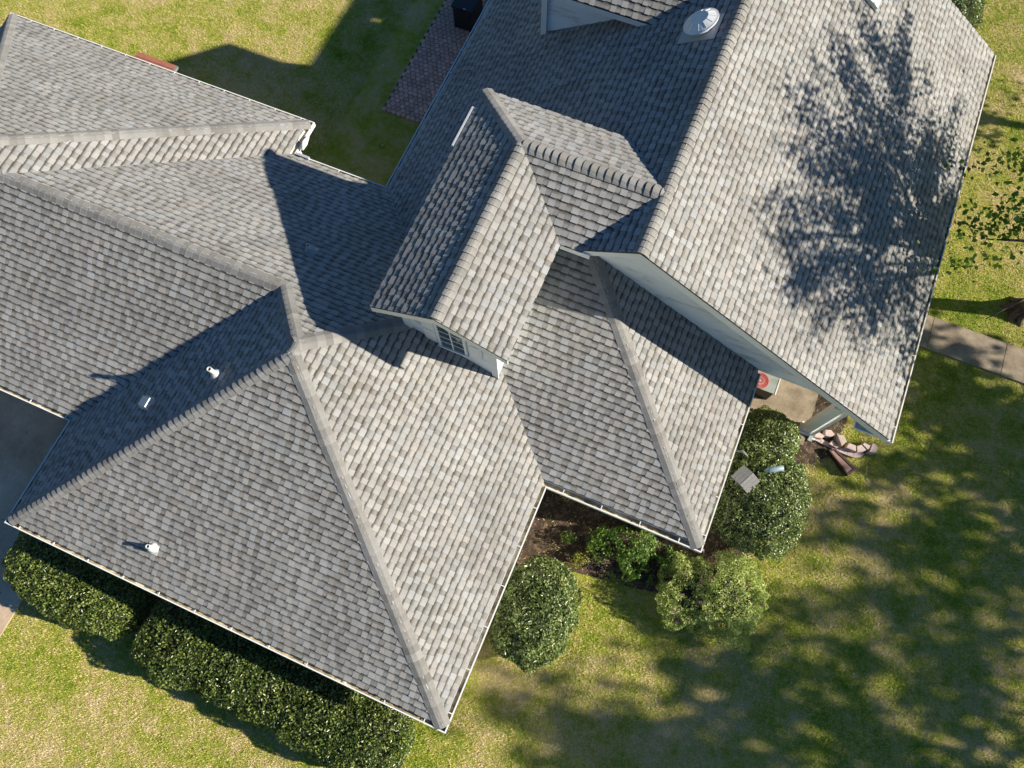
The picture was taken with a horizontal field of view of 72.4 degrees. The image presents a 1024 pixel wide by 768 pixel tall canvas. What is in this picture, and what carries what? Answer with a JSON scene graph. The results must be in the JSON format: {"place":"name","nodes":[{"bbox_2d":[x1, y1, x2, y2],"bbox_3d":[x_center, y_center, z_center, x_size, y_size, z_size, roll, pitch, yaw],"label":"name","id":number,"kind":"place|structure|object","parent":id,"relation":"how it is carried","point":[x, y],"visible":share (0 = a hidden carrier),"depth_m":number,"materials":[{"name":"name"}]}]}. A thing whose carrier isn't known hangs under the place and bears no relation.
{"place":"outdoors","nodes":[
{"label":"outdoors","id":0,"kind":"place"},
{"bbox_2d":[0,390,67,635],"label":"driveway","id":1,"kind":"structure","parent":0,"point":[29,434],"depth_m":17.07,"materials":[{"name":"concrete"}]},
{"bbox_2d":[382,0,487,122],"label":"patio","id":2,"kind":"structure","parent":0,"point":[424,75],"depth_m":20.45,"materials":[{"name":"brown brick"}]},
{"bbox_2d":[451,0,482,31],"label":"lidded bin","id":3,"kind":"object","parent":2,"relation":"on","point":[466,13],"visible":0.96,"depth_m":20.36,"materials":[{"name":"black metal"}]},
{"bbox_2d":[0,0,1023,767],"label":"lawn","id":4,"kind":"structure","parent":0,"point":[366,126],"depth_m":15.78,"materials":[{"name":"green plant"}]},
{"bbox_2d":[134,52,178,72],"bbox_3d":[-10.313,-9.009,20.284,1.350,0.475,0.625,22,74,8],"label":"garden bench","id":5,"kind":"object","parent":4,"relation":"on","point":[158,62],"visible":0.31,"depth_m":20.11,"materials":[{"name":"red wood"}]},
{"bbox_2d":[49,595,407,758],"bbox_3d":[-6.476,5.582,15.810,9.150,0.100,2.100,22,74,8],"label":"hedge bed","id":6,"kind":"object","parent":4,"relation":"on","point":[147,616],"depth_m":15.88,"materials":[{"name":"brown soil"}]},
{"bbox_2d":[1,532,158,640],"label":"hedge","id":7,"kind":"object","parent":6,"relation":"on","point":[86,596],"visible":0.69,"depth_m":15.06,"materials":[{"name":"green plant"}]},
{"bbox_2d":[129,598,415,767],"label":"hedge","id":8,"kind":"object","parent":6,"relation":"on","point":[249,681],"visible":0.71,"depth_m":14.35,"materials":[{"name":"green plant"}]},
{"bbox_2d":[0,0,995,732],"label":"house","id":9,"kind":"structure","parent":4,"relation":"on","point":[348,430],"depth_m":13.66,"materials":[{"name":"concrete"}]},
{"bbox_2d":[433,324,469,357],"bbox_3d":[-1.120,-0.841,12.754,0.650,1.335,0.061,22,74,8],"label":"window","id":10,"kind":"structure","parent":9,"relation":"in","point":[446,340],"depth_m":12.98,"materials":[{"name":"white paint"}]},
{"bbox_2d":[485,394,847,636],"bbox_3d":[3.557,2.892,16.535,10.735,0.100,4.419,-32,75,-9],"label":"planting bed","id":11,"kind":"object","parent":4,"relation":"on","point":[543,532],"visible":0.26,"depth_m":16.28,"materials":[{"name":"brown soil"}]},
{"bbox_2d":[490,555,583,673],"bbox_3d":[0.476,4.930,15.151,1.993,1.445,2.422,22,74,8],"label":"round bush","id":12,"kind":"object","parent":11,"relation":"on","point":[532,621],"visible":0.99,"depth_m":14.78,"materials":[{"name":"green plant"}]},
{"bbox_2d":[560,531,577,543],"bbox_3d":[1.310,3.519,16.097,0.411,0.470,0.284,-5,72,-1],"label":"shrub","id":13,"kind":"object","parent":11,"relation":"on","point":[570,538],"visible":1,"depth_m":16.06,"materials":[{"name":"green plant"}]},
{"bbox_2d":[567,540,594,570],"bbox_3d":[1.615,3.933,15.949,0.831,0.496,0.382,-38,76,-11],"label":"shrub","id":14,"kind":"object","parent":11,"relation":"on","point":[577,557],"visible":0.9,"depth_m":15.90,"materials":[{"name":"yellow plant"}]},
{"bbox_2d":[585,523,674,585],"bbox_3d":[2.670,3.781,15.714,2.138,1.019,1.337,22,74,8],"label":"leafy shrub","id":15,"kind":"object","parent":11,"relation":"on","point":[603,543],"visible":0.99,"depth_m":15.75,"materials":[{"name":"green plant"}]},
{"bbox_2d":[654,548,769,652],"bbox_3d":[4.393,4.569,15.302,2.462,1.278,2.208,22,74,8],"label":"flowering bush","id":16,"kind":"object","parent":11,"relation":"on","point":[725,598],"visible":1,"depth_m":15.17,"materials":[{"name":"green plant"}]},
{"bbox_2d":[736,450,747,455],"bbox_3d":[5.159,1.700,16.194,0.277,1.299,0.086,25,74,8],"label":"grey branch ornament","id":17,"kind":"object","parent":11,"relation":"on","point":[742,452],"visible":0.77,"depth_m":15.61,"materials":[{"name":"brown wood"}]},
{"bbox_2d":[731,465,759,492],"bbox_3d":[5.092,2.279,15.899,0.400,1.506,0.492,-40,76,-11],"label":"bird feeder","id":18,"kind":"object","parent":11,"relation":"on","point":[744,479],"visible":0.86,"depth_m":15.21,"materials":[{"name":"grey wood"}]},
{"bbox_2d":[711,405,812,561],"bbox_3d":[5.708,2.124,15.936,2.323,1.538,3.648,22,74,8],"label":"round bush","id":19,"kind":"object","parent":11,"relation":"on","point":[766,510],"visible":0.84,"depth_m":15.46,"materials":[{"name":"green plant"}]},
{"bbox_2d":[764,464,783,472],"bbox_3d":[5.739,2.052,15.923,0.436,1.582,0.162,-6,72,-1],"label":"garden ornament","id":20,"kind":"object","parent":11,"relation":"on","point":[770,469],"visible":0.91,"depth_m":15.24,"materials":[{"name":"blue metal"}]},
{"bbox_2d":[814,432,823,439],"bbox_3d":[7.386,1.265,16.863,0.220,0.174,0.170,22,74,8],"label":"edging stone","id":21,"kind":"object","parent":11,"relation":"on","point":[819,436],"visible":0.69,"depth_m":16.79,"materials":[{"name":"beige stone"}]},
{"bbox_2d":[822,430,834,437],"bbox_3d":[7.634,1.206,16.872,0.254,0.186,0.172,2,72,1],"label":"edging stone","id":22,"kind":"object","parent":11,"relation":"on","point":[827,433],"visible":0.96,"depth_m":16.80,"materials":[{"name":"beige stone"}]},
{"bbox_2d":[828,440,837,447],"bbox_3d":[7.698,1.486,16.810,0.134,0.132,0.211,-34,75,-10],"label":"edging stone","id":23,"kind":"object","parent":11,"relation":"on","point":[832,444],"visible":1,"depth_m":16.76,"materials":[{"name":"beige stone"}]},
{"bbox_2d":[814,439,863,457],"bbox_3d":[7.835,1.511,16.853,1.262,0.080,0.249,22,74,8],"label":"bed edging","id":24,"kind":"object","parent":11,"relation":"on","point":[841,450],"visible":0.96,"depth_m":16.78,"materials":[{"name":"stone"}]},
{"bbox_2d":[834,435,846,446],"bbox_3d":[7.893,1.360,16.800,0.159,0.222,0.286,-13,72,-3],"label":"edging stone","id":25,"kind":"object","parent":11,"relation":"on","point":[840,440],"visible":1,"depth_m":16.72,"materials":[{"name":"beige stone"}]},
{"bbox_2d":[826,448,855,476],"bbox_3d":[7.838,1.827,16.688,0.275,0.170,0.715,-33,75,-9],"label":"planter box","id":26,"kind":"object","parent":4,"relation":"on","point":[845,466],"visible":1,"depth_m":16.62,"materials":[{"name":"brown wood"}]},
{"bbox_2d":[843,443,855,452],"bbox_3d":[8.093,1.524,16.759,0.240,0.195,0.150,22,74,8],"label":"edging stone","id":27,"kind":"object","parent":4,"relation":"on","point":[849,447],"visible":1,"depth_m":16.68,"materials":[{"name":"beige stone"}]},
{"bbox_2d":[854,445,865,452],"bbox_3d":[8.303,1.562,16.743,0.236,0.197,0.165,-13,72,-3],"label":"edging stone","id":28,"kind":"object","parent":4,"relation":"on","point":[860,448],"visible":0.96,"depth_m":16.66,"materials":[{"name":"beige stone"}]},
{"bbox_2d":[860,443,870,450],"bbox_3d":[8.443,1.493,16.759,0.167,0.204,0.136,39,77,12],"label":"edging stone","id":29,"kind":"object","parent":4,"relation":"on","point":[866,446],"visible":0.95,"depth_m":16.67,"materials":[{"name":"beige stone"}]},
{"bbox_2d":[866,443,877,454],"bbox_3d":[8.609,1.558,16.732,0.160,0.213,0.260,22,74,8],"label":"edging stone","id":30,"kind":"object","parent":4,"relation":"on","point":[872,449],"visible":1,"depth_m":16.64,"materials":[{"name":"grey stone"}]},
{"bbox_2d":[951,0,987,29],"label":"round bush","id":31,"kind":"object","parent":4,"relation":"on","point":[968,9],"visible":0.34,"depth_m":19.70,"materials":[{"name":"green plant"}]},
{"bbox_2d":[916,137,1023,326],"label":"shade tree","id":32,"kind":"object","parent":4,"relation":"on","point":[1014,307],"visible":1,"depth_m":14.61,"materials":[{"name":"green plant"}]},
{"bbox_2d":[919,315,1023,383],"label":"walkway","id":33,"kind":"structure","parent":4,"relation":"on","point":[975,349],"depth_m":17.57,"materials":[{"name":"concrete"}]},
{"bbox_2d":[748,370,818,445],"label":"porch floor","id":34,"kind":"structure","parent":0,"point":[793,402],"depth_m":17.15,"materials":[{"name":"concrete"}]},
{"bbox_2d":[754,371,780,399],"bbox_3d":[5.915,-0.015,17.000,0.932,0.595,0.460,22,74,8],"label":"patio cabinet","id":35,"kind":"object","parent":34,"relation":"on","point":[768,391],"visible":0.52,"depth_m":16.72,"materials":[{"name":"white metal"}]},
{"bbox_2d":[757,372,768,388],"bbox_3d":[5.929,-0.088,16.713,0.410,0.014,0.410,22,74,8],"label":"round mat","id":36,"kind":"object","parent":35,"relation":"on","point":[764,376],"visible":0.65,"depth_m":16.70,"materials":[{"name":"red fabric"}]}
]}

